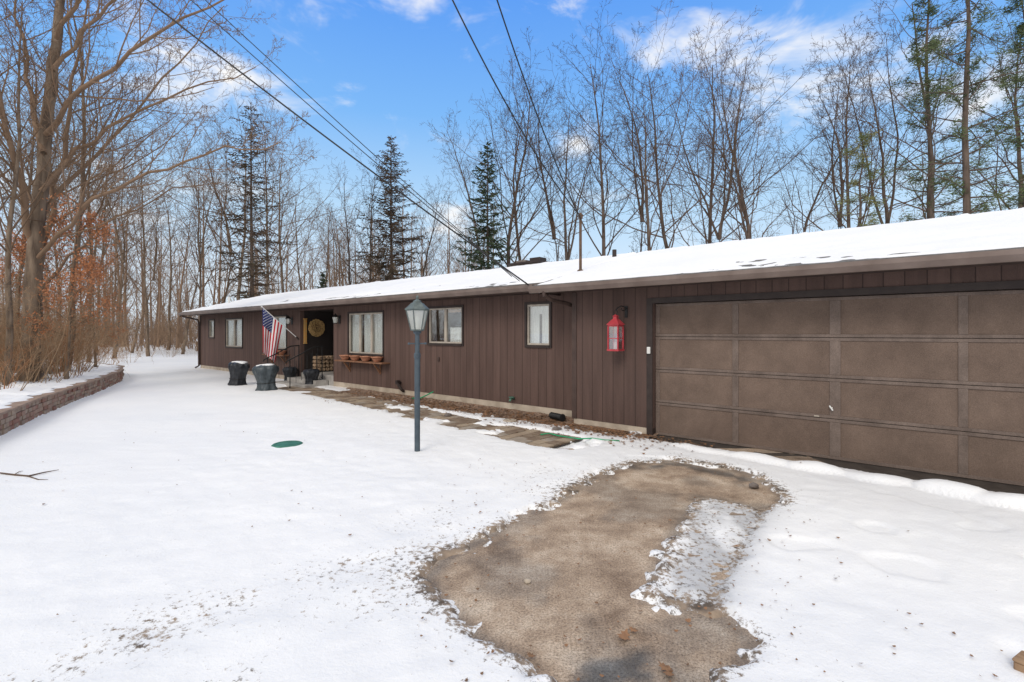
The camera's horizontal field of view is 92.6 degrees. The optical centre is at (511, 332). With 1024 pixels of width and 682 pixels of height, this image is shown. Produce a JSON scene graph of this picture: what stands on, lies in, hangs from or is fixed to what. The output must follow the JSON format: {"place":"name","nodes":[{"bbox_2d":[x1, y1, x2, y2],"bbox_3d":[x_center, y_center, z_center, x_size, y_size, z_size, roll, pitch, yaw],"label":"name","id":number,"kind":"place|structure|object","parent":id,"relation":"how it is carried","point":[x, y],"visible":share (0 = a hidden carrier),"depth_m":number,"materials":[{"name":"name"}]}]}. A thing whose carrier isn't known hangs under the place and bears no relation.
{"place":"outdoors","nodes":[
{"label":"outdoors","id":0,"kind":"place"},
{"bbox_2d":[0,334,1023,681],"bbox_3d":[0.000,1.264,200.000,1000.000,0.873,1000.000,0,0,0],"label":"snowy ground","id":1,"kind":"structure","parent":0,"point":[124,556],"depth_m":3.69,"materials":[{"name":"snow"}]},
{"bbox_2d":[0,329,47,388],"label":"brush shrub","id":2,"kind":"object","parent":1,"relation":"on","point":[16,364],"visible":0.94,"depth_m":10.77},
{"bbox_2d":[2,322,61,380],"bbox_3d":[-12.420,0.500,12.225,1.704,1.608,1.437,0,0,-40],"label":"brush shrub","id":3,"kind":"object","parent":1,"relation":"on","point":[37,359],"visible":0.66,"depth_m":12.33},
{"bbox_2d":[0,226,78,355],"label":"young oak","id":4,"kind":"object","parent":1,"relation":"on","point":[21,249],"visible":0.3,"depth_m":15.07,"materials":[{"name":"orange plant"}]},
{"bbox_2d":[0,318,79,390],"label":"brush shrub","id":5,"kind":"object","parent":1,"relation":"on","point":[33,359],"visible":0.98,"depth_m":10.55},
{"bbox_2d":[0,283,92,372],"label":"brush shrub","id":6,"kind":"object","parent":1,"relation":"on","point":[56,323],"visible":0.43,"depth_m":13.02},
{"bbox_2d":[0,251,94,382],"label":"brush shrub","id":7,"kind":"object","parent":1,"relation":"on","point":[41,325],"visible":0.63,"depth_m":12.21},
{"bbox_2d":[0,296,94,380],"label":"brush shrub","id":8,"kind":"object","parent":1,"relation":"on","point":[43,343],"visible":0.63,"depth_m":12.36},
{"bbox_2d":[0,101,97,338],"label":"bare tree","id":9,"kind":"object","parent":1,"relation":"on","point":[49,198],"visible":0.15,"depth_m":23.77,"materials":[{"name":"beige plant"}]},
{"bbox_2d":[0,289,102,381],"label":"brush shrub","id":10,"kind":"object","parent":1,"relation":"on","point":[38,339],"visible":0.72,"depth_m":11.94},
{"bbox_2d":[2,145,113,338],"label":"bare tree","id":11,"kind":"object","parent":1,"relation":"on","point":[59,242],"visible":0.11,"depth_m":35.94,"materials":[{"name":"beige plant"}]},
{"bbox_2d":[1,273,117,379],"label":"brush shrub","id":12,"kind":"object","parent":1,"relation":"on","point":[83,353],"visible":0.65,"depth_m":12.81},
{"bbox_2d":[0,0,121,384],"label":"bare tree","id":13,"kind":"object","parent":1,"relation":"on","point":[9,243],"visible":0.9,"depth_m":11.77,"materials":[{"name":"beige plant"}]},
{"bbox_2d":[0,361,124,435],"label":"retaining wall","id":14,"kind":"structure","parent":1,"relation":"on","point":[17,412],"depth_m":10.09,"materials":[{"name":"stone"}]},
{"bbox_2d":[0,108,124,276],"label":"bare tree","id":15,"kind":"object","parent":1,"relation":"on","point":[18,211],"visible":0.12,"depth_m":29.68,"materials":[{"name":"beige plant"}]},
{"bbox_2d":[0,9,125,358],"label":"bare tree","id":16,"kind":"object","parent":1,"relation":"on","point":[30,174],"visible":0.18,"depth_m":22.23,"materials":[{"name":"beige plant"}]},
{"bbox_2d":[5,267,120,378],"bbox_3d":[-11.723,-0.123,12.947,2.201,2.837,4.190,0,0,-36],"label":"brush shrub","id":17,"kind":"object","parent":1,"relation":"on","point":[65,336],"visible":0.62,"depth_m":13.07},
{"bbox_2d":[0,235,131,373],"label":"brush shrub","id":18,"kind":"object","parent":1,"relation":"on","point":[66,302],"visible":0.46,"depth_m":14.59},
{"bbox_2d":[13,192,121,378],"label":"young oak","id":19,"kind":"object","parent":1,"relation":"on","point":[88,266],"visible":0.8,"depth_m":12.90,"materials":[{"name":"beige plant"}]},
{"bbox_2d":[0,222,144,385],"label":"brush shrub","id":20,"kind":"object","parent":1,"relation":"on","point":[2,343],"visible":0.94,"depth_m":11.68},
{"bbox_2d":[0,268,148,382],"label":"brush shrub","id":21,"kind":"object","parent":1,"relation":"on","point":[62,338],"visible":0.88,"depth_m":12.17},
{"bbox_2d":[1,239,151,370],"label":"brush shrub","id":22,"kind":"object","parent":1,"relation":"on","point":[74,298],"visible":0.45,"depth_m":14.56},
{"bbox_2d":[42,310,112,375],"bbox_3d":[-12.829,0.142,13.929,3.366,2.279,1.768,0,0,35],"label":"brush shrub","id":23,"kind":"object","parent":1,"relation":"on","point":[82,350],"visible":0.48,"depth_m":13.81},
{"bbox_2d":[0,23,162,209],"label":"bare tree","id":24,"kind":"object","parent":1,"relation":"on","point":[28,153],"visible":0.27,"depth_m":19.27,"materials":[{"name":"beige plant"}]},
{"bbox_2d":[0,240,166,371],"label":"brush shrub","id":25,"kind":"object","parent":1,"relation":"on","point":[106,309],"visible":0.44,"depth_m":15.49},
{"bbox_2d":[0,253,173,371],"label":"brush shrub","id":26,"kind":"object","parent":1,"relation":"on","point":[102,324],"visible":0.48,"depth_m":15.73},
{"bbox_2d":[47,278,128,372],"bbox_3d":[-12.656,-0.251,14.737,3.668,3.018,2.091,0,0,31],"label":"brush shrub","id":27,"kind":"object","parent":1,"relation":"on","point":[89,328],"visible":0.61,"depth_m":14.58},
{"bbox_2d":[43,255,138,369],"bbox_3d":[-13.814,-0.685,16.197,4.809,3.957,2.741,0,0,33],"label":"brush shrub","id":28,"kind":"object","parent":1,"relation":"on","point":[96,314],"visible":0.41,"depth_m":15.95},
{"bbox_2d":[48,250,135,366],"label":"young oak","id":29,"kind":"object","parent":1,"relation":"on","point":[106,296],"visible":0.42,"depth_m":17.14,"materials":[{"name":"orange plant"}]},
{"bbox_2d":[3,37,195,361],"bbox_3d":[-17.813,-5.587,20.924,5.555,15.032,6.360,0,0,-13],"label":"bare tree","id":30,"kind":"object","parent":1,"relation":"on","point":[91,249],"visible":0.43,"depth_m":21.51,"materials":[{"name":"beige plant"}]},
{"bbox_2d":[64,127,134,359],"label":"bare tree","id":31,"kind":"object","parent":1,"relation":"on","point":[100,218],"visible":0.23,"depth_m":27.69,"materials":[{"name":"beige plant"}]},
{"bbox_2d":[16,129,187,354],"bbox_3d":[-29.112,-6.463,34.966,7.064,16.826,7.942,0,0,15],"label":"bare tree","id":32,"kind":"object","parent":1,"relation":"on","point":[103,248],"visible":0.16,"depth_m":34.28,"materials":[{"name":"beige plant"}]},
{"bbox_2d":[0,0,247,370],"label":"bare tree","id":33,"kind":"object","parent":1,"relation":"on","point":[82,179],"visible":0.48,"depth_m":15.37,"materials":[{"name":"beige plant"}]},
{"bbox_2d":[84,127,176,358],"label":"bare tree","id":34,"kind":"object","parent":1,"relation":"on","point":[121,220],"visible":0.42,"depth_m":29.96,"materials":[{"name":"beige plant"}]},
{"bbox_2d":[69,114,232,355],"bbox_3d":[-24.652,-6.473,33.537,8.355,16.855,7.312,0,0,-45],"label":"bare tree","id":35,"kind":"object","parent":1,"relation":"on","point":[146,300],"visible":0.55,"depth_m":32.81,"materials":[{"name":"beige plant"}]},
{"bbox_2d":[130,181,183,352],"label":"bare tree","id":36,"kind":"object","parent":1,"relation":"on","point":[155,259],"visible":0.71,"depth_m":38.34,"materials":[{"name":"beige plant"}]},
{"bbox_2d":[0,0,316,381],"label":"oak tree","id":37,"kind":"object","parent":1,"relation":"on","point":[32,228],"visible":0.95,"depth_m":12.61,"materials":[{"name":"beige plant"}]},
{"bbox_2d":[112,152,236,349],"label":"bare tree","id":38,"kind":"object","parent":1,"relation":"on","point":[170,289],"visible":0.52,"depth_m":44.78,"materials":[{"name":"beige plant"}]},
{"bbox_2d":[112,122,271,319],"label":"bare tree","id":39,"kind":"object","parent":1,"relation":"on","point":[200,289],"visible":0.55,"depth_m":42.05,"materials":[{"name":"beige plant"}]},
{"bbox_2d":[172,138,226,353],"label":"bare tree","id":40,"kind":"object","parent":1,"relation":"on","point":[200,251],"visible":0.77,"depth_m":37.54,"materials":[{"name":"beige plant"}]},
{"bbox_2d":[109,86,336,299],"bbox_3d":[-21.020,-7.781,36.162,15.460,19.578,10.973,0,0,16],"label":"bare tree","id":41,"kind":"object","parent":1,"relation":"on","point":[228,247],"visible":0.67,"depth_m":35.48,"materials":[{"name":"beige plant"}]},
{"bbox_2d":[165,116,281,302],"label":"bare tree","id":42,"kind":"object","parent":1,"relation":"on","point":[228,239],"visible":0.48,"depth_m":40.41,"materials":[{"name":"beige plant"}]},
{"bbox_2d":[228,361,249,385],"bbox_3d":[-8.396,1.255,15.006,0.598,0.752,0.600,7,1,42],"label":"covered planter","id":43,"kind":"object","parent":1,"relation":"on","point":[238,371],"visible":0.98,"depth_m":14.82,"materials":[{"name":"black plastic"}]},
{"bbox_2d":[198,100,306,299],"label":"spruce tree","id":44,"kind":"object","parent":1,"relation":"on","point":[252,264],"visible":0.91,"depth_m":31.86,"materials":[{"name":"green plant"}]},
{"bbox_2d":[198,62,323,291],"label":"bare tree","id":45,"kind":"object","parent":1,"relation":"on","point":[292,221],"visible":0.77,"depth_m":37.89,"materials":[{"name":"beige plant"}]},
{"bbox_2d":[252,364,278,390],"bbox_3d":[-6.881,1.257,13.703,0.682,0.752,0.674,-4,0,36],"label":"covered planter","id":46,"kind":"object","parent":1,"relation":"on","point":[265,375],"visible":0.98,"depth_m":13.51,"materials":[{"name":"grey plastic"}]},
{"bbox_2d":[271,440,302,447],"bbox_3d":[-3.236,1.631,7.043,0.420,0.075,0.420,0,0,0],"label":"septic lid","id":47,"kind":"object","parent":1,"relation":"on","point":[284,444],"visible":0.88,"depth_m":6.99,"materials":[{"name":"green plastic"}]},
{"bbox_2d":[282,366,297,380],"bbox_3d":[-7.246,1.371,15.951,0.470,0.515,0.461,0,0,-31],"label":"covered planter","id":48,"kind":"object","parent":1,"relation":"on","point":[293,371],"visible":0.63,"depth_m":15.81,"materials":[{"name":"black metal"}]},
{"bbox_2d":[263,345,322,387],"bbox_3d":[-6.804,1.031,15.158,1.536,1.238,1.176,0,0,40],"label":"handrail","id":49,"kind":"object","parent":1,"relation":"on","point":[298,359],"visible":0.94,"depth_m":15.10,"materials":[{"name":"black metal"}]},
{"bbox_2d":[222,93,364,292],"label":"bare tree","id":50,"kind":"object","parent":1,"relation":"on","point":[281,276],"visible":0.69,"depth_m":42.03,"materials":[{"name":"beige plant"}]},
{"bbox_2d":[242,156,364,290],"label":"bare tree","id":51,"kind":"object","parent":1,"relation":"on","point":[298,272],"visible":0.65,"depth_m":49.42,"materials":[{"name":"beige plant"}]},
{"bbox_2d":[303,369,319,383],"bbox_3d":[-6.078,1.366,14.838,0.479,0.536,0.483,0,0,-33],"label":"covered planter","id":52,"kind":"object","parent":1,"relation":"on","point":[311,375],"visible":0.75,"depth_m":14.68,"materials":[{"name":"black metal"}]},
{"bbox_2d":[278,189,356,288],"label":"bare tree","id":53,"kind":"object","parent":1,"relation":"on","point":[328,254],"visible":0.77,"depth_m":52.00,"materials":[{"name":"beige plant"}]},
{"bbox_2d":[310,164,376,284],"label":"bare tree","id":54,"kind":"object","parent":1,"relation":"on","point":[349,258],"visible":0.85,"depth_m":46.64,"materials":[{"name":"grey plant"}]},
{"bbox_2d":[305,145,407,282],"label":"bare tree","id":55,"kind":"object","parent":1,"relation":"on","point":[370,225],"visible":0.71,"depth_m":39.81,"materials":[{"name":"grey plant"}]},
{"bbox_2d":[344,136,431,283],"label":"spruce tree","id":56,"kind":"object","parent":1,"relation":"on","point":[392,269],"visible":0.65,"depth_m":39.69,"materials":[{"name":"green plant"}]},
{"bbox_2d":[405,295,429,451],"bbox_3d":[-1.272,0.600,6.566,0.336,2.200,0.291,0,0,-20],"label":"lamp post","id":57,"kind":"object","parent":1,"relation":"on","point":[417,304],"visible":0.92,"depth_m":6.54,"materials":[{"name":"metal"}]},
{"bbox_2d":[278,386,582,447],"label":"walkway","id":58,"kind":"structure","parent":1,"relation":"on","point":[532,436],"depth_m":9.04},
{"bbox_2d":[400,174,462,277],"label":"bare tree","id":59,"kind":"object","parent":1,"relation":"on","point":[427,253],"visible":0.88,"depth_m":45.63,"materials":[{"name":"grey plant"}]},
{"bbox_2d":[0,166,926,351],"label":"distant wood","id":60,"kind":"object","parent":1,"relation":"on","point":[176,330],"visible":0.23,"depth_m":56.31,"materials":[{"name":"plant"}]},
{"bbox_2d":[420,109,513,269],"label":"bare tree","id":61,"kind":"object","parent":1,"relation":"on","point":[465,183],"visible":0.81,"depth_m":44.93,"materials":[{"name":"brown plant"}]},
{"bbox_2d":[443,210,502,271],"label":"bare tree","id":62,"kind":"object","parent":1,"relation":"on","point":[463,246],"visible":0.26,"depth_m":49.69,"materials":[{"name":"brown plant"}]},
{"bbox_2d":[449,140,519,271],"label":"spruce tree","id":63,"kind":"object","parent":1,"relation":"on","point":[489,232],"visible":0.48,"depth_m":35.85,"materials":[{"name":"green plant"}]},
{"bbox_2d":[321,387,657,438],"bbox_3d":[-1.470,1.615,10.665,9.450,0.073,1.100,0,0,40],"label":"planting bed","id":64,"kind":"object","parent":1,"relation":"on","point":[395,396],"visible":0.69,"depth_m":10.49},
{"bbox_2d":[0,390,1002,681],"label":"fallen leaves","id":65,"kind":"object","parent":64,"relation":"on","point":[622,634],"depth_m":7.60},
{"bbox_2d":[433,47,607,262],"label":"bare tree","id":66,"kind":"object","parent":1,"relation":"on","point":[515,219],"visible":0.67,"depth_m":42.51,"materials":[{"name":"grey plant"}]},
{"bbox_2d":[452,26,597,266],"bbox_3d":[1.345,-10.212,38.143,9.859,24.445,10.922,0,0,42],"label":"bare tree","id":67,"kind":"object","parent":1,"relation":"on","point":[515,205],"visible":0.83,"depth_m":37.62,"materials":[{"name":"brown plant"}]},
{"bbox_2d":[481,73,584,260],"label":"bare tree","id":68,"kind":"object","parent":1,"relation":"on","point":[551,219],"visible":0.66,"depth_m":38.78,"materials":[{"name":"brown plant"}]},
{"bbox_2d":[445,91,642,263],"bbox_3d":[2.624,-7.583,36.985,13.802,19.111,13.300,0,0,8],"label":"bare tree","id":69,"kind":"object","parent":1,"relation":"on","point":[567,253],"visible":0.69,"depth_m":35.39,"materials":[{"name":"brown plant"}]},
{"bbox_2d":[178,207,1023,485],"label":"house","id":70,"kind":"structure","parent":1,"relation":"on","point":[899,345],"depth_m":7.20,"materials":[{"name":"brown"}]},
{"bbox_2d":[208,319,214,337],"bbox_3d":[-12.995,-0.153,21.233,0.684,0.825,0.140,0,0,40],"label":"window","id":71,"kind":"structure","parent":70,"relation":"in","point":[211,322],"depth_m":21.40,"materials":[{"name":"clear glass"}]},
{"bbox_2d":[225,318,242,347],"bbox_3d":[-11.135,0.026,19.651,1.768,1.205,0.140,0,0,40],"label":"window","id":72,"kind":"structure","parent":70,"relation":"in","point":[230,323],"depth_m":19.80,"materials":[{"name":"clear glass"}]},
{"bbox_2d":[272,315,286,350],"bbox_3d":[-8.248,0.011,17.201,1.621,1.222,0.141,0,0,40],"label":"window","id":73,"kind":"structure","parent":70,"relation":"in","point":[282,345],"depth_m":17.02,"materials":[{"name":"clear glass"}]},
{"bbox_2d":[261,306,298,361],"bbox_3d":[-7.474,0.068,15.792,1.148,1.807,0.126,0,0,-32],"label":"flag","id":74,"kind":"object","parent":70,"relation":"attached to","point":[272,327],"visible":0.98,"depth_m":15.65,"materials":[{"name":"multicoloured fabric"}]},
{"bbox_2d":[308,319,324,336],"bbox_3d":[-6.567,-0.149,16.426,0.045,0.603,0.594,0,0,40],"label":"wreath","id":75,"kind":"object","parent":70,"relation":"hanging from","point":[319,323],"visible":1,"depth_m":16.42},
{"bbox_2d":[311,352,332,371],"bbox_3d":[-6.293,1.000,16.413,0.444,0.630,0.746,0,0,40],"label":"firewood rack","id":76,"kind":"object","parent":70,"relation":"on","point":[327,363],"visible":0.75,"depth_m":16.26,"materials":[{"name":"wood"}]},
{"bbox_2d":[147,0,528,284],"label":"power line","id":77,"kind":"object","parent":70,"relation":"attached to","point":[203,43],"visible":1,"depth_m":8.31,"materials":[{"name":"black metal"}]},
{"bbox_2d":[191,0,518,280],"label":"power line","id":78,"kind":"object","parent":70,"relation":"attached to","point":[340,132],"visible":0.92,"depth_m":8.85,"materials":[{"name":"black metal"}]},
{"bbox_2d":[205,0,511,276],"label":"power line","id":79,"kind":"object","parent":70,"relation":"attached to","point":[345,128],"visible":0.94,"depth_m":9.17,"materials":[{"name":"black metal"}]},
{"bbox_2d":[347,310,383,355],"bbox_3d":[-4.061,0.027,13.645,1.767,1.233,0.141,0,0,40],"label":"window","id":80,"kind":"structure","parent":70,"relation":"in","point":[373,320],"depth_m":13.73,"materials":[{"name":"white glass"}]},
{"bbox_2d":[427,305,463,345],"bbox_3d":[-1.547,-0.158,11.510,1.257,0.932,0.138,0,0,40],"label":"window","id":81,"kind":"structure","parent":70,"relation":"in","point":[456,333],"depth_m":11.46,"materials":[{"name":"white glass"}]},
{"bbox_2d":[452,0,579,214],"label":"power line","id":82,"kind":"object","parent":70,"relation":"attached to","point":[507,105],"visible":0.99,"depth_m":7.85,"materials":[{"name":"black metal"}]},
{"bbox_2d":[524,301,551,347],"bbox_3d":[0.546,-0.152,9.735,0.666,0.914,0.141,0,0,40],"label":"window","id":83,"kind":"structure","parent":70,"relation":"in","point":[532,310],"depth_m":9.81,"materials":[{"name":"white glass"}]},
{"bbox_2d":[496,0,581,219],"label":"power line","id":84,"kind":"object","parent":70,"relation":"attached to","point":[533,105],"visible":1,"depth_m":7.91,"materials":[{"name":"black metal"}]},
{"bbox_2d":[607,306,627,350],"bbox_3d":[1.733,-0.068,8.053,0.220,0.744,0.323,0,0,40],"label":"hanging lantern","id":85,"kind":"object","parent":70,"relation":"hanging from","point":[615,321],"visible":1,"depth_m":7.99,"materials":[{"name":"red paint"}]},
{"bbox_2d":[656,289,1023,485],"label":"garage door","id":86,"kind":"structure","parent":70,"relation":"in","point":[922,382],"depth_m":6.18,"materials":[{"name":"brown paint"}]},
{"bbox_2d":[537,0,708,255],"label":"bare tree","id":87,"kind":"object","parent":1,"relation":"on","point":[603,215],"visible":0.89,"depth_m":34.27,"materials":[{"name":"brown plant"}]},
{"bbox_2d":[582,21,671,252],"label":"bare tree","id":88,"kind":"object","parent":1,"relation":"on","point":[641,210],"visible":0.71,"depth_m":36.39,"materials":[{"name":"brown plant"}]},
{"bbox_2d":[583,67,703,250],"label":"bare tree","id":89,"kind":"object","parent":1,"relation":"on","point":[649,233],"visible":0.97,"depth_m":33.13,"materials":[{"name":"brown plant"}]},
{"bbox_2d":[553,0,799,248],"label":"bare tree","id":90,"kind":"object","parent":1,"relation":"on","point":[663,232],"visible":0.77,"depth_m":36.04,"materials":[{"name":"brown plant"}]},
{"bbox_2d":[636,80,798,239],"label":"bare tree","id":91,"kind":"object","parent":1,"relation":"on","point":[748,233],"visible":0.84,"depth_m":33.18,"materials":[{"name":"brown plant"}]},
{"bbox_2d":[655,5,790,245],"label":"bare tree","id":92,"kind":"object","parent":1,"relation":"on","point":[699,183],"visible":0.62,"depth_m":40.79,"materials":[{"name":"brown plant"}]},
{"bbox_2d":[662,21,802,242],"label":"bare tree","id":93,"kind":"object","parent":1,"relation":"on","point":[746,205],"visible":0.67,"depth_m":40.51,"materials":[{"name":"brown plant"}]},
{"bbox_2d":[603,30,865,242],"bbox_3d":[13.922,-9.910,33.797,15.083,23.917,15.652,0,0,10],"label":"bare tree","id":94,"kind":"object","parent":1,"relation":"on","point":[719,233],"visible":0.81,"depth_m":35.22,"materials":[{"name":"brown plant"}]},
{"bbox_2d":[742,27,910,230],"bbox_3d":[19.165,-9.002,30.369,8.540,22.007,10.809,0,0,42],"label":"bare tree","id":95,"kind":"object","parent":1,"relation":"on","point":[846,110],"visible":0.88,"depth_m":30.51,"materials":[{"name":"brown plant"}]},
{"bbox_2d":[769,33,892,228],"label":"bare tree","id":96,"kind":"object","parent":1,"relation":"on","point":[841,183],"visible":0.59,"depth_m":35.05,"materials":[{"name":"brown plant"}]},
{"bbox_2d":[758,94,906,236],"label":"bare tree","id":97,"kind":"object","parent":1,"relation":"on","point":[809,213],"visible":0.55,"depth_m":39.42,"materials":[{"name":"brown plant"}]},
{"bbox_2d":[827,129,891,226],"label":"pine tree","id":98,"kind":"object","parent":1,"relation":"on","point":[861,166],"visible":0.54,"depth_m":26.00,"materials":[{"name":"plant"}]},
{"bbox_2d":[775,0,1023,223],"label":"bare tree","id":99,"kind":"object","parent":1,"relation":"on","point":[887,216],"visible":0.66,"depth_m":32.81,"materials":[{"name":"brown plant"}]},
{"bbox_2d":[817,0,1023,218],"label":"bare tree","id":100,"kind":"object","parent":1,"relation":"on","point":[923,209],"visible":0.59,"depth_m":30.26,"materials":[{"name":"green plant"}]},
{"bbox_2d":[878,0,1018,220],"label":"pine tree","id":101,"kind":"object","parent":1,"relation":"on","point":[928,100],"visible":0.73,"depth_m":24.93,"materials":[{"name":"green plant"}]},
{"bbox_2d":[888,0,1023,213],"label":"pine tree","id":102,"kind":"object","parent":1,"relation":"on","point":[965,185],"visible":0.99,"depth_m":21.02,"materials":[{"name":"green plant"}]},
{"bbox_2d":[913,15,1023,208],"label":"tree","id":103,"kind":"object","parent":1,"relation":"on","point":[995,107],"visible":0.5,"depth_m":36.89,"materials":[{"name":"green plant"}]},
{"bbox_2d":[918,0,1023,211],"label":"bare tree","id":104,"kind":"object","parent":1,"relation":"on","point":[1016,135],"visible":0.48,"depth_m":39.48,"materials":[{"name":"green plant"}]},
{"bbox_2d":[952,0,1023,209],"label":"pine tree","id":105,"kind":"object","parent":1,"relation":"on","point":[1018,48],"visible":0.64,"depth_m":26.31,"materials":[{"name":"green plant"}]},
{"bbox_2d":[1012,650,1023,672],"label":"timber block","id":106,"kind":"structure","parent":1,"relation":"on","point":[1018,662],"depth_m":2.34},
{"bbox_2d":[0,0,1023,332],"label":"sky","id":107,"kind":"structure","parent":0,"point":[382,69],"materials":[{"name":"blue"}]},
{"bbox_2d":[424,448,823,681],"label":"driveway","id":108,"kind":"structure","parent":0,"point":[518,615],"depth_m":3.24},
{"bbox_2d":[648,435,1023,493],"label":"apron","id":109,"kind":"object","parent":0,"point":[982,484],"visible":0.11,"depth_m":5.84,"materials":[{"name":"concrete"},{"name":"snow"}]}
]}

